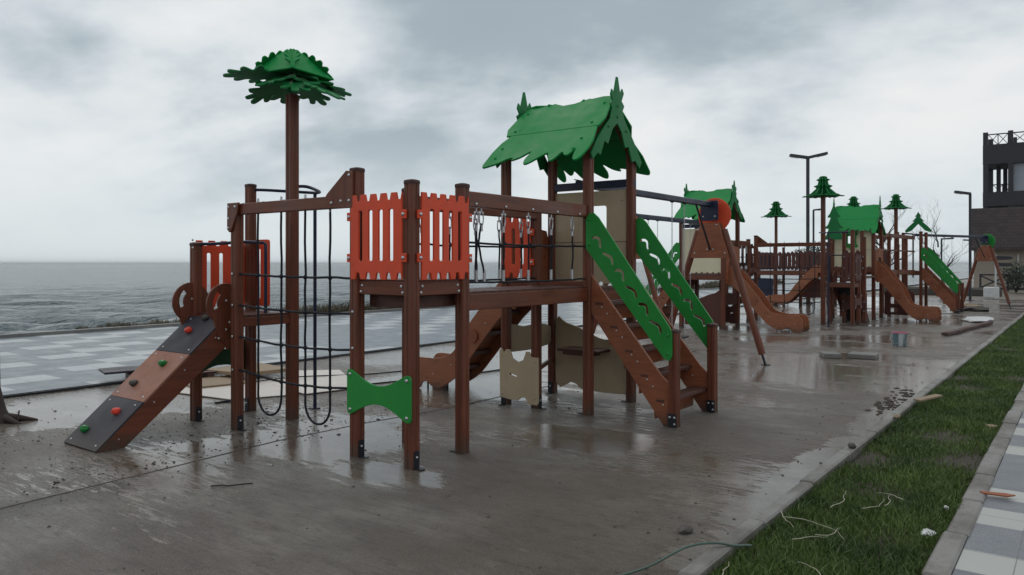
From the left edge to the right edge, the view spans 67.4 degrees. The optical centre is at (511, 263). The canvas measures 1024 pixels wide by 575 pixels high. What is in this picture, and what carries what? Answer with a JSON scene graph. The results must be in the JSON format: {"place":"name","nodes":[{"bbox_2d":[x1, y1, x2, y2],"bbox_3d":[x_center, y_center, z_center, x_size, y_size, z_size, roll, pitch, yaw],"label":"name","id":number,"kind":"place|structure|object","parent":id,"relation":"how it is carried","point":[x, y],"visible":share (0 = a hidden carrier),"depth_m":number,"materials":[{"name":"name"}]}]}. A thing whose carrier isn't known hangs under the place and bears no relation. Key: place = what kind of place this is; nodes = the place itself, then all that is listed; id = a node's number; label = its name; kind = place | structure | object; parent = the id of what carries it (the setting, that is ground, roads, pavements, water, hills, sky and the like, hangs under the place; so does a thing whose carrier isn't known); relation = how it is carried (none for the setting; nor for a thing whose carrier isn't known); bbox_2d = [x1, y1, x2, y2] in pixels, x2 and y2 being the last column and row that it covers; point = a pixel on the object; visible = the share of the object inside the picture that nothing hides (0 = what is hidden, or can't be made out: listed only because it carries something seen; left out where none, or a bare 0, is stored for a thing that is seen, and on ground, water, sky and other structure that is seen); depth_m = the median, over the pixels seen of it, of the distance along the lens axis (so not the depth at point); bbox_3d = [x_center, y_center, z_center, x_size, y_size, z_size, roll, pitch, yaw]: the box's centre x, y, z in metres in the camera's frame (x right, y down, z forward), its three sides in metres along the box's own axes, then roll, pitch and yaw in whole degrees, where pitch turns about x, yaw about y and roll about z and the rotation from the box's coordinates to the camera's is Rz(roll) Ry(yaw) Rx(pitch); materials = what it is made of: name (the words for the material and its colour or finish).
{"place":"outdoors","nodes":[
{"label":"outdoors","id":0,"kind":"place"},
{"bbox_2d":[0,264,972,333],"bbox_3d":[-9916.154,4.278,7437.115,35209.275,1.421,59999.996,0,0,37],"label":"sea","id":1,"kind":"structure","parent":0,"point":[43,297],"depth_m":122.19,"materials":[{"name":"liquid"}]},
{"bbox_2d":[0,272,973,394],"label":"promenade","id":2,"kind":"structure","parent":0,"point":[36,363],"depth_m":15.30,"materials":[{"name":"grey tile"}]},
{"bbox_2d":[3,277,973,397],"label":"edging strip","id":3,"kind":"object","parent":2,"relation":"on","point":[109,383],"depth_m":10.17,"materials":[{"name":"black metal"}]},
{"bbox_2d":[812,208,820,265],"bbox_3d":[15.388,-0.597,38.778,0.692,4.404,0.385,0,0,16],"label":"street lamp","id":4,"kind":"object","parent":2,"relation":"on","point":[813,225],"visible":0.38,"depth_m":38.81,"materials":[{"name":"black metal"}]},
{"bbox_2d":[905,233,913,276],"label":"street lamp","id":5,"kind":"object","parent":2,"relation":"on","point":[912,234],"visible":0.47,"depth_m":88.82,"materials":[{"name":"grey metal"}]},
{"bbox_2d":[941,238,953,265],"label":"street lamp","id":6,"kind":"object","parent":2,"relation":"on","point":[941,245],"visible":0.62,"depth_m":112.62,"materials":[{"name":"grey metal"}]},
{"bbox_2d":[0,297,1023,574],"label":"concrete pad","id":7,"kind":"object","parent":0,"point":[320,505],"depth_m":5.94,"materials":[{"name":"grey concrete"}]},
{"bbox_2d":[0,381,37,423],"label":"tree trunk","id":8,"kind":"object","parent":7,"relation":"on","point":[6,416],"visible":1,"depth_m":7.73,"materials":[{"name":"brown plant"}]},
{"bbox_2d":[125,370,216,377],"bbox_3d":[-4.780,1.540,10.710,1.050,0.111,1.000,0,0,-33],"label":"wood pallet","id":9,"kind":"object","parent":7,"relation":"on","point":[206,373],"visible":0.19,"depth_m":10.55,"materials":[{"name":"brown wood"}]},
{"bbox_2d":[98,364,226,374],"bbox_3d":[-4.873,1.448,10.811,1.620,0.045,0.500,0,0,-36],"label":"board sheet","id":10,"kind":"object","parent":9,"relation":"on","point":[118,370],"visible":0.42,"depth_m":10.41,"materials":[{"name":"grey wood"}]},
{"bbox_2d":[207,363,284,376],"bbox_3d":[-3.690,1.500,10.830,0.900,0.050,0.900,0,0,37],"label":"cardboard sheet","id":11,"kind":"object","parent":9,"relation":"on","point":[264,368],"visible":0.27,"depth_m":10.69,"materials":[{"name":"brown cardboard"}]},
{"bbox_2d":[2,386,452,501],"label":"mud crumbs","id":12,"kind":"object","parent":7,"relation":"on","point":[205,436],"visible":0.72,"depth_m":7.09,"materials":[{"name":"soil"}]},
{"bbox_2d":[211,483,252,485],"bbox_3d":[-2.019,1.595,5.534,0.288,0.009,0.035,0,0,-13],"label":"stick","id":13,"kind":"object","parent":7,"relation":"on","point":[232,485],"visible":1,"depth_m":5.53,"materials":[{"name":"wood"}]},
{"bbox_2d":[180,377,284,399],"bbox_3d":[-3.687,1.588,9.828,1.492,0.012,1.916,0,0,-23],"label":"white board","id":14,"kind":"object","parent":7,"relation":"on","point":[267,389],"visible":0.38,"depth_m":9.49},
{"bbox_2d":[186,375,244,387],"bbox_3d":[-3.965,1.570,10.196,0.814,0.025,0.783,0,0,-43],"label":"cardboard sheet","id":15,"kind":"object","parent":14,"relation":"on","point":[216,381],"visible":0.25,"depth_m":10.14,"materials":[{"name":"beige cardboard"}]},
{"bbox_2d":[272,370,346,393],"bbox_3d":[-2.716,1.584,10.377,1.047,0.012,2.120,0,0,-21],"label":"white board","id":16,"kind":"object","parent":7,"relation":"on","point":[339,379],"visible":0.44,"depth_m":10.36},
{"bbox_2d":[256,370,401,381],"bbox_3d":[-2.555,1.577,10.793,3.577,0.051,0.142,0,0,-31],"label":"black cable","id":17,"kind":"object","parent":7,"relation":"on","point":[334,375],"visible":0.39,"depth_m":10.79,"materials":[{"name":"rubber"}]},
{"bbox_2d":[0,360,663,508],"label":"slab joint","id":18,"kind":"object","parent":7,"relation":"on","point":[214,456],"visible":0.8,"depth_m":6.23,"materials":[{"name":"stone"}]},
{"bbox_2d":[214,369,499,403],"bbox_3d":[-1.814,1.591,10.197,4.262,0.018,0.230,0,0,-40],"label":"black cable","id":19,"kind":"object","parent":7,"relation":"on","point":[225,401],"visible":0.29,"depth_m":10.22,"materials":[{"name":"rubber"}]},
{"bbox_2d":[64,48,769,470],"bbox_3d":[0.354,-0.298,9.270,4.186,3.798,9.116,0,0,37],"label":"play structure","id":20,"kind":"object","parent":7,"relation":"on","point":[578,250],"visible":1,"depth_m":7.86,"materials":[{"name":"brown wood"}]},
{"bbox_2d":[670,201,688,338],"bbox_3d":[2.522,0.068,11.646,0.170,2.135,0.500,0,0,37],"label":"swing","id":21,"kind":"object","parent":20,"relation":"hanging from","point":[683,336],"visible":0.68,"depth_m":11.60,"materials":[{"name":"black plastic"}]},
{"bbox_2d":[47,330,969,574],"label":"grit","id":22,"kind":"object","parent":7,"relation":"on","point":[677,539],"visible":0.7,"depth_m":5.54,"materials":[{"name":"stone"}]},
{"bbox_2d":[677,525,692,533],"bbox_3d":[1.029,1.584,4.577,0.096,0.042,0.097,0,0,0],"label":"stone","id":23,"kind":"object","parent":7,"relation":"on","point":[684,529],"visible":1,"depth_m":4.55,"materials":[{"name":"grey stone"}]},
{"bbox_2d":[619,542,751,574],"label":"garden hose","id":24,"kind":"object","parent":7,"relation":"on","point":[681,549],"visible":1,"depth_m":4.05,"materials":[{"name":"green"}]},
{"bbox_2d":[594,176,869,332],"bbox_3d":[5.379,-0.337,18.774,4.486,3.875,9.066,0,0,37],"label":"play structure","id":25,"kind":"object","parent":7,"relation":"on","point":[720,311],"visible":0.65,"depth_m":19.36,"materials":[{"name":"brown wood"}]},
{"bbox_2d":[647,219,658,292],"bbox_3d":[3.004,0.068,16.372,0.170,2.135,0.500,0,0,37],"label":"swing","id":26,"kind":"object","parent":25,"relation":"hanging from","point":[657,257],"visible":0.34,"depth_m":16.54,"materials":[{"name":"black plastic"}]},
{"bbox_2d":[679,223,690,312],"bbox_3d":[4.024,0.068,17.732,0.170,2.135,0.500,0,0,37],"label":"swing","id":27,"kind":"object","parent":25,"relation":"hanging from","point":[682,253],"visible":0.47,"depth_m":17.56,"materials":[{"name":"black plastic"}]},
{"bbox_2d":[750,196,860,305],"bbox_3d":[11.508,-0.506,30.090,4.214,4.214,3.025,0,0,37],"label":"play structure","id":28,"kind":"object","parent":7,"relation":"on","point":[775,262],"visible":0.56,"depth_m":29.88,"materials":[{"name":"brown wood"}]},
{"bbox_2d":[789,152,827,303],"bbox_3d":[11.909,-1.439,30.835,1.512,6.087,0.402,0,0,9],"label":"street lamp","id":29,"kind":"object","parent":7,"relation":"on","point":[807,158],"visible":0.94,"depth_m":30.80,"materials":[{"name":"grey metal"}]},
{"bbox_2d":[819,351,841,357],"bbox_3d":[5.434,1.560,13.112,0.280,0.080,0.340,0,0,8],"label":"concrete block","id":30,"kind":"object","parent":7,"relation":"on","point":[826,354],"depth_m":12.96,"materials":[{"name":"grey concrete"}]},
{"bbox_2d":[847,351,878,359],"bbox_3d":[5.960,1.560,13.030,0.440,0.080,0.400,0,0,34],"label":"concrete block","id":31,"kind":"object","parent":7,"relation":"on","point":[863,355],"depth_m":12.90,"materials":[{"name":"grey concrete"}]},
{"bbox_2d":[866,387,914,418],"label":"leaf litter","id":32,"kind":"object","parent":7,"relation":"on","point":[891,403],"visible":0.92,"depth_m":8.86,"materials":[{"name":"plant"}]},
{"bbox_2d":[890,331,907,346],"bbox_3d":[7.516,1.464,14.888,0.308,0.272,0.290,0,0,37],"label":"paint bucket","id":33,"kind":"object","parent":7,"relation":"on","point":[899,338],"visible":1,"depth_m":14.78,"materials":[{"name":"metal"}]},
{"bbox_2d":[826,194,1012,323],"bbox_3d":[13.172,-0.332,24.570,3.208,3.866,11.627,0,0,42],"label":"play structure","id":34,"kind":"object","parent":7,"relation":"on","point":[864,223],"visible":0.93,"depth_m":22.45,"materials":[{"name":"brown wood"}]},
{"bbox_2d":[901,200,979,283],"bbox_3d":[18.432,-0.720,33.097,3.141,4.660,2.944,0,0,37],"label":"bare tree","id":35,"kind":"object","parent":7,"relation":"on","point":[938,255],"visible":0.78,"depth_m":33.13,"materials":[{"name":"brown plant"}]},
{"bbox_2d":[954,190,974,300],"bbox_3d":[19.446,-0.762,33.027,0.875,4.734,0.402,0,0,9],"label":"street lamp","id":36,"kind":"object","parent":7,"relation":"on","point":[970,233],"visible":0.99,"depth_m":32.96,"materials":[{"name":"black metal"}]},
{"bbox_2d":[941,321,992,335],"bbox_3d":[11.012,1.550,18.491,0.130,0.070,4.425,0,0,43],"label":"timber plank","id":37,"kind":"object","parent":7,"relation":"on","point":[963,329],"visible":1,"depth_m":18.09,"materials":[{"name":"brown wood"}]},
{"bbox_2d":[964,303,981,306],"bbox_3d":[15.476,1.508,26.146,0.957,0.331,0.606,0,0,37],"label":"debris pile","id":38,"kind":"object","parent":7,"relation":"on","point":[967,304],"visible":0.25,"depth_m":26.00,"materials":[{"name":"cardboard"}]},
{"bbox_2d":[964,306,988,311],"bbox_3d":[15.501,1.526,25.636,0.742,0.205,0.394,0,0,37],"label":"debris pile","id":39,"kind":"object","parent":7,"relation":"on","point":[976,309],"visible":0.94,"depth_m":25.52,"materials":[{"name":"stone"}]},
{"bbox_2d":[962,316,993,321],"bbox_3d":[13.063,1.558,21.521,0.760,0.123,1.960,0,0,37],"label":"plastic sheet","id":40,"kind":"object","parent":7,"relation":"on","point":[977,319],"visible":0.94,"depth_m":21.14,"materials":[{"name":"white plastic"}]},
{"bbox_2d":[0,0,1023,263],"label":"sky","id":41,"kind":"structure","parent":0,"point":[125,139],"materials":[{"name":"grey"}]},
{"bbox_2d":[790,241,820,276],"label":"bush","id":42,"kind":"object","parent":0,"point":[816,251],"visible":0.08,"depth_m":44.20,"materials":[{"name":"green plant"}]},
{"bbox_2d":[708,316,1023,574],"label":"grass","id":43,"kind":"structure","parent":0,"point":[973,417],"depth_m":5.19,"materials":[{"name":"green plant"}]},
{"bbox_2d":[783,516,843,538],"bbox_3d":[1.771,1.524,4.457,0.090,0.024,0.401,0,0,-35],"label":"dry root","id":44,"kind":"object","parent":43,"relation":"on","point":[813,522],"visible":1,"depth_m":4.52,"materials":[{"name":"beige"}]},
{"bbox_2d":[921,528,935,536],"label":"litter","id":45,"kind":"object","parent":43,"relation":"on","point":[924,531],"visible":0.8,"depth_m":4.42,"materials":[{"name":"white paper"}]},
{"bbox_2d":[866,278,1023,299],"bbox_3d":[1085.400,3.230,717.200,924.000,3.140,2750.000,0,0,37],"label":"ground","id":46,"kind":"structure","parent":0,"point":[1018,295],"depth_m":39.84,"materials":[{"name":"grey concrete"}]},
{"bbox_2d":[75,278,781,328],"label":"shore grass","id":47,"kind":"structure","parent":46,"relation":"on","point":[346,308],"depth_m":23.83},
{"bbox_2d":[0,272,956,337],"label":"promenade kerb","id":48,"kind":"structure","parent":46,"relation":"on","point":[110,328],"depth_m":18.48,"materials":[{"name":"grey concrete"}]},
{"bbox_2d":[678,312,1023,574],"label":"kerb","id":49,"kind":"object","parent":46,"relation":"on","point":[704,563],"depth_m":5.25,"materials":[{"name":"concrete"}]},
{"bbox_2d":[848,443,855,448],"bbox_3d":[2.792,1.497,6.305,0.064,0.049,0.063,0,0,37],"label":"stone","id":50,"kind":"object","parent":49,"relation":"on","point":[852,445],"visible":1,"depth_m":6.29,"materials":[{"name":"grey stone"}]},
{"bbox_2d":[913,394,942,401],"bbox_3d":[4.587,1.480,8.466,0.546,0.020,0.090,0,0,-37],"label":"brick piece","id":51,"kind":"object","parent":49,"relation":"on","point":[928,397],"visible":1,"depth_m":8.43,"materials":[{"name":"brick"}]},
{"bbox_2d":[876,199,918,265],"bbox_3d":[19.211,-0.996,39.427,3.907,5.198,3.399,0,0,37],"label":"bare tree","id":52,"kind":"object","parent":46,"relation":"on","point":[891,229],"visible":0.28,"depth_m":39.30,"materials":[{"name":"brown plant"}]},
{"bbox_2d":[884,286,1001,296],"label":"planter wall","id":53,"kind":"structure","parent":46,"relation":"on","point":[975,291],"depth_m":39.51,"materials":[{"name":"stone"}]},
{"bbox_2d":[921,384,1023,574],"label":"pavement kerb","id":54,"kind":"structure","parent":46,"relation":"on","point":[944,557],"depth_m":4.90,"materials":[{"name":"concrete"}]},
{"bbox_2d":[983,287,998,297],"bbox_3d":[22.320,1.350,35.760,0.600,0.500,0.500,0,0,37],"label":"storage box","id":55,"kind":"object","parent":46,"relation":"on","point":[988,292],"visible":1,"depth_m":35.59,"materials":[{"name":"white plastic"}]},
{"bbox_2d":[972,130,1023,287],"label":"building","id":56,"kind":"structure","parent":46,"relation":"on","point":[999,216],"depth_m":50.00,"materials":[{"name":"grey concrete"}]},
{"bbox_2d":[979,274,1023,291],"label":"timber fence","id":57,"kind":"object","parent":46,"relation":"on","point":[983,286],"visible":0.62,"depth_m":44.27,"materials":[{"name":"brown wood"}]},
{"bbox_2d":[995,255,1012,298],"bbox_3d":[22.173,0.600,34.602,0.725,2.000,0.100,0,0,37],"label":"sign post","id":58,"kind":"object","parent":46,"relation":"on","point":[1004,258],"visible":0.77,"depth_m":34.64,"materials":[{"name":"grey metal"}]},
{"bbox_2d":[1000,260,1023,292],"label":"bush","id":59,"kind":"object","parent":46,"relation":"on","point":[1012,272],"visible":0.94,"depth_m":42.62,"materials":[{"name":"green plant"}]},
{"bbox_2d":[952,412,1023,574],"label":"pavement","id":60,"kind":"structure","parent":0,"point":[994,544],"depth_m":4.50,"materials":[{"name":"grey tile"}]},
{"bbox_2d":[980,491,1015,496],"bbox_3d":[3.206,1.522,5.073,0.202,0.010,0.071,0,0,33],"label":"broken tile","id":61,"kind":"object","parent":60,"relation":"on","point":[998,494],"visible":1,"depth_m":5.06,"materials":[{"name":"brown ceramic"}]}
]}

